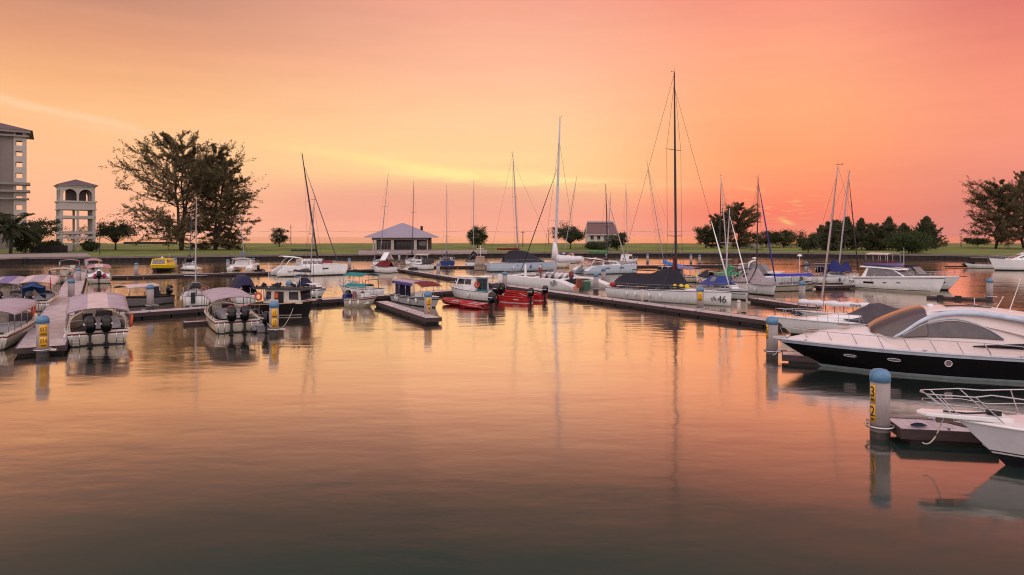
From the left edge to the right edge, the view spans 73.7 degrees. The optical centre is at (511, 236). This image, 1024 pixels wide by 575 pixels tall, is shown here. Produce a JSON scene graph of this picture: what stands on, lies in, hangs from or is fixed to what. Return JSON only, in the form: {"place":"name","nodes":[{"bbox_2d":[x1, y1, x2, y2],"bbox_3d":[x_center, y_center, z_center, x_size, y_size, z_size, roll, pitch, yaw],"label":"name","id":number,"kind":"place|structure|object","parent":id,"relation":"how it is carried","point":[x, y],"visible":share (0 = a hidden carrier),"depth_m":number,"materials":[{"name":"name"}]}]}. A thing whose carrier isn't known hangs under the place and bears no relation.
{"place":"outdoors","nodes":[
{"label":"outdoors","id":0,"kind":"place"},
{"bbox_2d":[0,257,22,264],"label":"dock","id":1,"kind":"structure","parent":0,"point":[9,260],"depth_m":174.13,"materials":[{"name":"concrete"}]},
{"bbox_2d":[0,253,90,256],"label":"promenade path","id":2,"kind":"structure","parent":0,"point":[51,255],"depth_m":193.66,"materials":[{"name":"concrete"}]},
{"bbox_2d":[358,250,486,254],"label":"quay paving","id":3,"kind":"structure","parent":0,"point":[365,252],"depth_m":230.40,"materials":[{"name":"concrete"}]},
{"bbox_2d":[364,223,438,250],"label":"pavilion","id":4,"kind":"structure","parent":3,"relation":"on","point":[398,237],"depth_m":263.38,"materials":[{"name":"concrete"}]},
{"bbox_2d":[0,237,1023,574],"bbox_3d":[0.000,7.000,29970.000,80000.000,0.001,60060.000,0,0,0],"label":"water","id":5,"kind":"structure","parent":0,"point":[554,435],"depth_m":22.70,"materials":[{"name":"orange liquid"}]},
{"bbox_2d":[0,276,26,298],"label":"tour boat","id":6,"kind":"object","parent":5,"relation":"on","point":[7,292],"visible":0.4,"depth_m":68.76,"materials":[{"name":"white fabric"}]},
{"bbox_2d":[0,298,38,349],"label":"tour boat","id":7,"kind":"object","parent":5,"relation":"on","point":[18,317],"visible":0.85,"depth_m":46.68,"materials":[{"name":"white plastic"}]},
{"bbox_2d":[12,274,60,311],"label":"tour boat","id":8,"kind":"object","parent":5,"relation":"on","point":[41,294],"visible":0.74,"depth_m":66.68,"materials":[{"name":"white fabric"}]},
{"bbox_2d":[33,315,56,356],"bbox_3d":[-27.428,6.548,40.026,1.117,3.905,1.244,0,0,-45],"label":"mooring pile","id":9,"kind":"object","parent":5,"relation":"in","point":[42,348],"visible":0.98,"depth_m":39.72,"materials":[{"name":"concrete"}]},
{"bbox_2d":[14,270,87,355],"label":"floating pontoon","id":10,"kind":"object","parent":5,"relation":"on","point":[55,312],"visible":0.48,"depth_m":49.54,"materials":[{"name":"grey concrete"}]},
{"bbox_2d":[47,267,73,283],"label":"tour boat","id":11,"kind":"object","parent":5,"relation":"on","point":[64,276],"visible":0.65,"depth_m":102.47,"materials":[{"name":"plastic"}]},
{"bbox_2d":[63,292,132,346],"bbox_3d":[-29.661,5.728,48.970,4.074,3.245,12.748,0,0,-32],"label":"tour boat","id":12,"kind":"object","parent":5,"relation":"on","point":[97,321],"visible":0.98,"depth_m":45.55,"materials":[{"name":"white plastic"}]},
{"bbox_2d":[86,264,111,283],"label":"tour boat","id":13,"kind":"object","parent":5,"relation":"on","point":[98,276],"visible":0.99,"depth_m":102.26,"materials":[{"name":"white plastic"}]},
{"bbox_2d":[113,283,174,306],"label":"work boat","id":14,"kind":"object","parent":5,"relation":"on","point":[159,298],"visible":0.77,"depth_m":70.22,"materials":[{"name":"plastic"}]},
{"bbox_2d":[145,284,158,309],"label":"mooring pile","id":15,"kind":"object","parent":5,"relation":"in","point":[150,304],"visible":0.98,"depth_m":65.81,"materials":[{"name":"concrete"}]},
{"bbox_2d":[150,257,177,271],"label":"cabin boat","id":16,"kind":"object","parent":5,"relation":"on","point":[161,264],"visible":0.92,"depth_m":138.14,"materials":[{"name":"yellow paint"}]},
{"bbox_2d":[181,213,196,269],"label":"sailboat","id":17,"kind":"object","parent":5,"relation":"on","point":[189,262],"visible":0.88,"depth_m":145.31,"materials":[{"name":"blue paint"}]},
{"bbox_2d":[180,195,208,305],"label":"sailboat","id":18,"kind":"object","parent":5,"relation":"on","point":[194,294],"visible":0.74,"depth_m":70.90,"materials":[{"name":"blue paint"}]},
{"bbox_2d":[201,287,260,333],"bbox_3d":[-22.627,5.803,54.501,3.510,3.095,11.748,0,0,-29],"label":"tour boat","id":19,"kind":"object","parent":5,"relation":"on","point":[225,317],"visible":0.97,"depth_m":50.98,"materials":[{"name":"white plastic"}]},
{"bbox_2d":[111,268,374,278],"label":"floating pontoon","id":20,"kind":"object","parent":5,"relation":"on","point":[204,274],"visible":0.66,"depth_m":120.22,"materials":[{"name":"silver metal"}]},
{"bbox_2d":[227,212,258,270],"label":"catamaran","id":21,"kind":"object","parent":5,"relation":"on","point":[249,264],"visible":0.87,"depth_m":142.30,"materials":[{"name":"white plastic"}]},
{"bbox_2d":[230,274,256,303],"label":"covered boat","id":22,"kind":"object","parent":5,"relation":"on","point":[244,282],"visible":0.61,"depth_m":72.15,"materials":[{"name":"blue fabric"}]},
{"bbox_2d":[252,311,268,333],"bbox_3d":[-18.506,6.372,50.996,1.860,1.916,3.769,0,0,-25],"label":"inflatable dinghy","id":23,"kind":"object","parent":5,"relation":"on","point":[263,326],"visible":0.65,"depth_m":49.63,"materials":[{"name":"plastic"}]},
{"bbox_2d":[267,301,285,334],"bbox_3d":[-16.986,6.548,48.911,1.117,3.905,1.244,0,0,-45],"label":"mooring pile","id":24,"kind":"object","parent":5,"relation":"in","point":[274,314],"visible":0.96,"depth_m":48.59,"materials":[{"name":"concrete"}]},
{"bbox_2d":[70,288,490,318],"bbox_3d":[-19.618,6.894,71.484,45.268,1.012,2.080,0,0,-44],"label":"floating pontoon","id":25,"kind":"object","parent":5,"relation":"on","point":[155,313],"visible":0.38,"depth_m":61.83,"materials":[{"name":"grey concrete"}]},
{"bbox_2d":[248,282,321,315],"bbox_3d":[-20.348,4.850,61.345,5.986,5.100,2.810,0,0,14],"label":"fishing boat","id":26,"kind":"object","parent":5,"relation":"on","point":[297,299],"visible":0.84,"depth_m":60.40,"materials":[{"name":"black plastic"}]},
{"bbox_2d":[270,153,346,276],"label":"catamaran","id":27,"kind":"object","parent":5,"relation":"on","point":[330,268],"visible":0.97,"depth_m":123.97,"materials":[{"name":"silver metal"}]},
{"bbox_2d":[293,196,326,297],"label":"sailboat","id":28,"kind":"object","parent":5,"relation":"on","point":[302,280],"visible":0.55,"depth_m":79.61,"materials":[{"name":"white plastic"}]},
{"bbox_2d":[342,283,377,306],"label":"canopy boat","id":29,"kind":"object","parent":5,"relation":"on","point":[350,299],"visible":0.94,"depth_m":68.06,"materials":[{"name":"white plastic"}]},
{"bbox_2d":[339,272,384,295],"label":"canopy boat","id":30,"kind":"object","parent":5,"relation":"on","point":[370,290],"visible":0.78,"depth_m":80.03,"materials":[{"name":"white plastic"}]},
{"bbox_2d":[370,252,396,272],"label":"sport boat","id":31,"kind":"object","parent":5,"relation":"on","point":[383,266],"visible":0.96,"depth_m":132.94,"materials":[{"name":"white plastic"}]},
{"bbox_2d":[374,301,441,323],"bbox_3d":[-9.776,6.894,62.000,1.380,1.012,15.957,0,0,-26],"label":"floating pontoon","id":32,"kind":"object","parent":5,"relation":"on","point":[411,313],"visible":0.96,"depth_m":59.50,"materials":[{"name":"silver metal"}]},
{"bbox_2d":[390,278,441,307],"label":"boat","id":33,"kind":"object","parent":5,"relation":"on","point":[402,294],"visible":0.85,"depth_m":70.50,"materials":[{"name":"white plastic"}]},
{"bbox_2d":[407,253,435,269],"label":"cabin cruiser","id":34,"kind":"object","parent":5,"relation":"on","point":[424,263],"visible":0.91,"depth_m":145.74,"materials":[{"name":"white plastic"}]},
{"bbox_2d":[424,291,437,315],"bbox_3d":[-7.050,6.548,57.755,1.117,3.905,1.244,0,0,-45],"label":"mooring pile","id":35,"kind":"object","parent":5,"relation":"in","point":[427,302],"visible":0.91,"depth_m":57.45,"materials":[{"name":"concrete"}]},
{"bbox_2d":[439,191,454,265],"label":"sailboat","id":36,"kind":"object","parent":5,"relation":"on","point":[447,260],"visible":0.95,"depth_m":160.62,"materials":[{"name":"blue paint"}]},
{"bbox_2d":[397,269,499,286],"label":"floating pontoon","id":37,"kind":"object","parent":5,"relation":"on","point":[440,276],"visible":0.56,"depth_m":118.06,"materials":[{"name":"concrete"}]},
{"bbox_2d":[465,188,477,265],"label":"sailboat","id":38,"kind":"object","parent":5,"relation":"on","point":[471,262],"visible":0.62,"depth_m":161.05,"materials":[{"name":"blue paint"}]},
{"bbox_2d":[449,275,505,301],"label":"patrol cruiser","id":39,"kind":"object","parent":5,"relation":"on","point":[470,287],"visible":0.87,"depth_m":75.77,"materials":[{"name":"white plastic"}]},
{"bbox_2d":[458,292,496,309],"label":"inflatable dinghy","id":40,"kind":"object","parent":5,"relation":"on","point":[490,304],"visible":0.94,"depth_m":66.11,"materials":[{"name":"plastic"}]},
{"bbox_2d":[473,245,486,269],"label":"old sailboat","id":41,"kind":"object","parent":5,"relation":"on","point":[480,263],"visible":0.96,"depth_m":144.72,"materials":[{"name":"plastic"}]},
{"bbox_2d":[487,288,534,303],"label":"red boat","id":42,"kind":"object","parent":5,"relation":"on","point":[515,298],"visible":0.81,"depth_m":72.30,"materials":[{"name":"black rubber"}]},
{"bbox_2d":[487,153,557,271],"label":"sailboat","id":43,"kind":"object","parent":5,"relation":"on","point":[512,261],"visible":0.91,"depth_m":138.81,"materials":[{"name":"plastic"}]},
{"bbox_2d":[504,285,548,300],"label":"red boat","id":44,"kind":"object","parent":5,"relation":"on","point":[539,296],"visible":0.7,"depth_m":75.27,"materials":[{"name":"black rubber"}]},
{"bbox_2d":[498,116,608,291],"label":"catamaran","id":45,"kind":"object","parent":5,"relation":"on","point":[554,280],"visible":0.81,"depth_m":93.97,"materials":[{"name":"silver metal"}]},
{"bbox_2d":[572,185,636,274],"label":"catamaran","id":46,"kind":"object","parent":5,"relation":"on","point":[596,265],"visible":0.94,"depth_m":129.73,"materials":[{"name":"white plastic"}]},
{"bbox_2d":[616,185,637,263],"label":"sailboat","id":47,"kind":"object","parent":5,"relation":"on","point":[628,257],"visible":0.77,"depth_m":156.99,"materials":[{"name":"white plastic"}]},
{"bbox_2d":[506,284,784,328],"bbox_3d":[9.907,6.894,72.551,1.880,1.012,46.582,0,0,-29],"label":"floating pontoon","id":48,"kind":"object","parent":5,"relation":"on","point":[742,318],"visible":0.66,"depth_m":63.96,"materials":[{"name":"silver metal"}]},
{"bbox_2d":[647,164,682,269],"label":"sailboat","id":49,"kind":"object","parent":5,"relation":"on","point":[664,261],"visible":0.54,"depth_m":149.22,"materials":[{"name":"plastic"}]},
{"bbox_2d":[605,71,731,306],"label":"racing yacht","id":50,"kind":"object","parent":5,"relation":"on","point":[669,285],"visible":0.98,"depth_m":73.58,"materials":[{"name":"white plastic"}]},
{"bbox_2d":[671,266,701,282],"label":"boat","id":51,"kind":"object","parent":5,"relation":"on","point":[689,278],"visible":0.3,"depth_m":105.46,"materials":[{"name":"blue fabric"}]},
{"bbox_2d":[637,264,741,267],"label":"floating pontoon","id":52,"kind":"object","parent":5,"relation":"on","point":[646,266],"visible":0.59,"depth_m":157.33,"materials":[{"name":"silver metal"}]},
{"bbox_2d":[695,287,708,308],"bbox_3d":[17.441,6.548,63.184,1.117,3.905,1.244,0,0,-45],"label":"mooring pile","id":53,"kind":"object","parent":5,"relation":"in","point":[700,297],"visible":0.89,"depth_m":62.85,"materials":[{"name":"concrete"}]},
{"bbox_2d":[696,208,749,299],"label":"sailboat","id":54,"kind":"object","parent":5,"relation":"on","point":[716,282],"visible":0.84,"depth_m":78.53,"materials":[{"name":"white plastic"}]},
{"bbox_2d":[714,175,740,279],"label":"sailboat","id":55,"kind":"object","parent":5,"relation":"on","point":[736,273],"visible":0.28,"depth_m":95.24,"materials":[{"name":"blue paint"}]},
{"bbox_2d":[731,178,778,295],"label":"sailboat","id":56,"kind":"object","parent":5,"relation":"on","point":[759,282],"visible":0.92,"depth_m":83.70,"materials":[{"name":"blue paint"}]},
{"bbox_2d":[741,257,804,282],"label":"motor cruiser","id":57,"kind":"object","parent":5,"relation":"on","point":[761,266],"visible":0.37,"depth_m":95.08,"materials":[{"name":"white plastic"}]},
{"bbox_2d":[763,316,786,358],"bbox_3d":[15.085,6.548,39.531,1.117,3.905,1.244,0,0,-45],"label":"mooring pile","id":58,"kind":"object","parent":5,"relation":"in","point":[771,349],"visible":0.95,"depth_m":39.22,"materials":[{"name":"concrete"}]},
{"bbox_2d":[748,298,819,310],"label":"floating pontoon","id":59,"kind":"object","parent":5,"relation":"on","point":[775,303],"visible":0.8,"depth_m":67.67,"materials":[{"name":"silver metal"}]},
{"bbox_2d":[763,273,818,291],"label":"boat","id":60,"kind":"object","parent":5,"relation":"on","point":[790,286],"visible":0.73,"depth_m":88.36,"materials":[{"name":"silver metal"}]},
{"bbox_2d":[782,351,819,365],"bbox_3d":[16.320,6.894,37.736,2.624,1.012,1.380,0,0,21],"label":"floating pontoon","id":61,"kind":"object","parent":5,"relation":"on","point":[795,358],"visible":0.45,"depth_m":37.36,"materials":[{"name":"concrete"}]},
{"bbox_2d":[797,172,858,283],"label":"sailboat","id":62,"kind":"object","parent":5,"relation":"on","point":[837,275],"visible":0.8,"depth_m":102.74,"materials":[{"name":"blue paint"}]},
{"bbox_2d":[767,303,898,334],"bbox_3d":[24.053,6.022,48.208,11.399,2.756,3.483,0,0,11],"label":"motor cruiser","id":63,"kind":"object","parent":5,"relation":"on","point":[864,316],"visible":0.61,"depth_m":47.75,"materials":[{"name":"white plastic"}]},
{"bbox_2d":[814,284,854,289],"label":"floating pontoon","id":64,"kind":"object","parent":5,"relation":"on","point":[828,287],"visible":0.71,"depth_m":91.22,"materials":[{"name":"concrete"}]},
{"bbox_2d":[794,163,877,316],"bbox_3d":[26.805,0.478,56.218,6.592,13.744,2.899,0,0,27],"label":"sailboat","id":65,"kind":"object","parent":5,"relation":"on","point":[834,303],"visible":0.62,"depth_m":56.73,"materials":[{"name":"white plastic"}]},
{"bbox_2d":[864,368,895,439],"bbox_3d":[12.894,6.548,23.884,1.117,3.905,1.244,0,0,-45],"label":"mooring pile","id":66,"kind":"object","parent":5,"relation":"in","point":[880,426],"visible":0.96,"depth_m":23.58,"materials":[{"name":"concrete"}]},
{"bbox_2d":[840,252,946,292],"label":"motor yacht","id":67,"kind":"object","parent":5,"relation":"on","point":[891,275],"visible":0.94,"depth_m":88.56,"materials":[{"name":"white plastic"}]},
{"bbox_2d":[773,279,1023,382],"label":"sport yacht","id":68,"kind":"object","parent":5,"relation":"on","point":[964,341],"visible":0.96,"depth_m":34.03,"materials":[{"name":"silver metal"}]},
{"bbox_2d":[901,264,966,289],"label":"sport cruiser","id":69,"kind":"object","parent":5,"relation":"on","point":[949,282],"visible":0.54,"depth_m":89.34,"materials":[{"name":"white plastic"}]},
{"bbox_2d":[890,417,981,446],"bbox_3d":[14.736,6.894,23.559,2.972,1.012,1.580,0,0,11],"label":"floating pontoon","id":70,"kind":"object","parent":5,"relation":"on","point":[951,435],"visible":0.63,"depth_m":22.98,"materials":[{"name":"grey concrete"}]},
{"bbox_2d":[926,295,987,300],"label":"floating pontoon","id":71,"kind":"object","parent":5,"relation":"on","point":[941,297],"visible":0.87,"depth_m":75.66,"materials":[{"name":"grey concrete"}]},
{"bbox_2d":[917,388,1023,467],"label":"motor boat","id":72,"kind":"object","parent":5,"relation":"on","point":[999,434],"visible":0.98,"depth_m":20.87,"materials":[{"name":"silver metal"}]},
{"bbox_2d":[984,278,996,300],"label":"mooring pile","id":73,"kind":"object","parent":5,"relation":"in","point":[989,289],"visible":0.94,"depth_m":75.21,"materials":[{"name":"concrete"}]},
{"bbox_2d":[989,251,1023,270],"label":"motor yacht","id":74,"kind":"object","parent":5,"relation":"on","point":[1013,263],"visible":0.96,"depth_m":141.38,"materials":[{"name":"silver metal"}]},
{"bbox_2d":[0,243,1023,255],"bbox_3d":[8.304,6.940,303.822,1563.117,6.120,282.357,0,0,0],"label":"lawn ground","id":75,"kind":"structure","parent":0,"point":[107,249],"depth_m":282.52,"materials":[{"name":"green plant"}]},
{"bbox_2d":[0,123,33,248],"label":"tall hotel","id":76,"kind":"structure","parent":75,"relation":"on","point":[10,136],"depth_m":287.03,"materials":[{"name":"grey paint"}]},
{"bbox_2d":[0,212,44,253],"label":"palm tree","id":77,"kind":"object","parent":75,"relation":"on","point":[20,230],"visible":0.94,"depth_m":215.63,"materials":[{"name":"green plant"}]},
{"bbox_2d":[0,226,46,252],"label":"leafy tree","id":78,"kind":"object","parent":75,"relation":"on","point":[25,246],"visible":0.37,"depth_m":225.42,"materials":[{"name":"green plant"}]},
{"bbox_2d":[21,217,65,244],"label":"spreading tree","id":79,"kind":"object","parent":75,"relation":"on","point":[42,223],"visible":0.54,"depth_m":237.79,"materials":[{"name":"green plant"}]},
{"bbox_2d":[29,245,67,252],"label":"hedge","id":80,"kind":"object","parent":75,"relation":"on","point":[54,249],"depth_m":232.00,"materials":[{"name":"plant"}]},
{"bbox_2d":[53,179,106,250],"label":"lookout tower","id":81,"kind":"structure","parent":75,"relation":"on","point":[76,191],"depth_m":257.47,"materials":[{"name":"paint"}]},
{"bbox_2d":[79,240,100,251],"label":"bush","id":82,"kind":"object","parent":75,"relation":"on","point":[91,246],"visible":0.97,"depth_m":244.59,"materials":[{"name":"green plant"}]},
{"bbox_2d":[89,215,142,249],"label":"spreading tree","id":83,"kind":"object","parent":75,"relation":"on","point":[112,231],"visible":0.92,"depth_m":266.06,"materials":[{"name":"green plant"}]},
{"bbox_2d":[98,129,268,249],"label":"feathery tree","id":84,"kind":"object","parent":75,"relation":"on","point":[188,161],"visible":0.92,"depth_m":260.42,"materials":[{"name":"green plant"}]},
{"bbox_2d":[182,143,260,249],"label":"feathery tree","id":85,"kind":"object","parent":75,"relation":"on","point":[234,213],"visible":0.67,"depth_m":270.82,"materials":[{"name":"green plant"}]},
{"bbox_2d":[269,227,290,246],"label":"leafy tree","id":86,"kind":"object","parent":75,"relation":"on","point":[278,237],"visible":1,"depth_m":328.93,"materials":[{"name":"green plant"}]},
{"bbox_2d":[466,225,488,247],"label":"leafy tree","id":87,"kind":"object","parent":75,"relation":"on","point":[480,237],"visible":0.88,"depth_m":298.74,"materials":[{"name":"green plant"}]},
{"bbox_2d":[22,252,1013,262],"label":"seawall","id":88,"kind":"object","parent":75,"relation":"on","point":[488,254],"visible":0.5,"depth_m":213.04,"materials":[{"name":"concrete"}]},
{"bbox_2d":[548,221,587,248],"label":"spreading tree","id":89,"kind":"object","parent":75,"relation":"on","point":[571,237],"visible":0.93,"depth_m":282.72,"materials":[{"name":"green plant"}]},
{"bbox_2d":[603,231,627,250],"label":"leafy tree","id":90,"kind":"object","parent":75,"relation":"on","point":[615,243],"visible":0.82,"depth_m":260.63,"materials":[{"name":"green plant"}]},
{"bbox_2d":[692,226,718,247],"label":"leafy tree","id":91,"kind":"object","parent":75,"relation":"on","point":[701,235],"visible":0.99,"depth_m":301.70,"materials":[{"name":"green plant"}]},
{"bbox_2d":[704,213,731,247],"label":"feathery tree","id":92,"kind":"object","parent":75,"relation":"on","point":[716,221],"visible":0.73,"depth_m":301.55,"materials":[{"name":"green plant"}]},
{"bbox_2d":[716,202,761,248],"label":"feathery tree","id":93,"kind":"object","parent":75,"relation":"on","point":[740,224],"visible":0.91,"depth_m":297.06,"materials":[{"name":"green plant"}]},
{"bbox_2d":[763,228,798,247],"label":"leafy tree","id":94,"kind":"object","parent":75,"relation":"on","point":[783,238],"visible":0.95,"depth_m":307.80,"materials":[{"name":"green plant"}]},
{"bbox_2d":[791,230,822,252],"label":"leafy tree","id":95,"kind":"object","parent":75,"relation":"on","point":[809,241],"visible":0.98,"depth_m":234.57,"materials":[{"name":"green plant"}]},
{"bbox_2d":[818,219,850,250],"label":"conifer tree","id":96,"kind":"object","parent":75,"relation":"on","point":[835,235],"visible":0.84,"depth_m":260.28,"materials":[{"name":"green plant"}]},
{"bbox_2d":[837,216,862,249],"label":"conifer tree","id":97,"kind":"object","parent":75,"relation":"on","point":[849,233],"visible":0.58,"depth_m":267.26,"materials":[{"name":"green plant"}]},
{"bbox_2d":[854,217,869,249],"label":"conifer tree","id":98,"kind":"object","parent":75,"relation":"on","point":[860,227],"visible":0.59,"depth_m":274.99,"materials":[{"name":"green plant"}]},
{"bbox_2d":[858,222,893,250],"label":"conifer tree","id":99,"kind":"object","parent":75,"relation":"on","point":[872,238],"visible":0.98,"depth_m":260.26,"materials":[{"name":"green plant"}]},
{"bbox_2d":[877,216,903,250],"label":"conifer tree","id":100,"kind":"object","parent":75,"relation":"on","point":[892,226],"visible":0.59,"depth_m":260.47,"materials":[{"name":"green plant"}]},
{"bbox_2d":[882,227,940,252],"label":"bush","id":101,"kind":"object","parent":75,"relation":"on","point":[913,241],"visible":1,"depth_m":221.64,"materials":[{"name":"green plant"}]},
{"bbox_2d":[911,216,949,250],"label":"conifer tree","id":102,"kind":"object","parent":75,"relation":"on","point":[928,225],"visible":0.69,"depth_m":259.88,"materials":[{"name":"green plant"}]},
{"bbox_2d":[961,236,992,246],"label":"bush","id":103,"kind":"object","parent":75,"relation":"on","point":[976,241],"visible":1,"depth_m":318.83,"materials":[{"name":"green plant"}]},
{"bbox_2d":[959,175,1023,248],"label":"feathery tree","id":104,"kind":"object","parent":75,"relation":"on","point":[1004,200],"visible":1,"depth_m":287.02,"materials":[{"name":"green plant"}]},
{"bbox_2d":[985,171,1023,248],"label":"feathery tree","id":105,"kind":"object","parent":75,"relation":"on","point":[1020,181],"visible":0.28,"depth_m":295.96,"materials":[{"name":"green plant"}]},
{"bbox_2d":[0,0,1023,236],"label":"sky","id":106,"kind":"structure","parent":0,"point":[913,98],"materials":[{"name":"orange"}]},
{"bbox_2d":[583,221,618,247],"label":"white house","id":107,"kind":"structure","parent":0,"point":[594,230],"depth_m":300.67,"materials":[{"name":"brown tile"}]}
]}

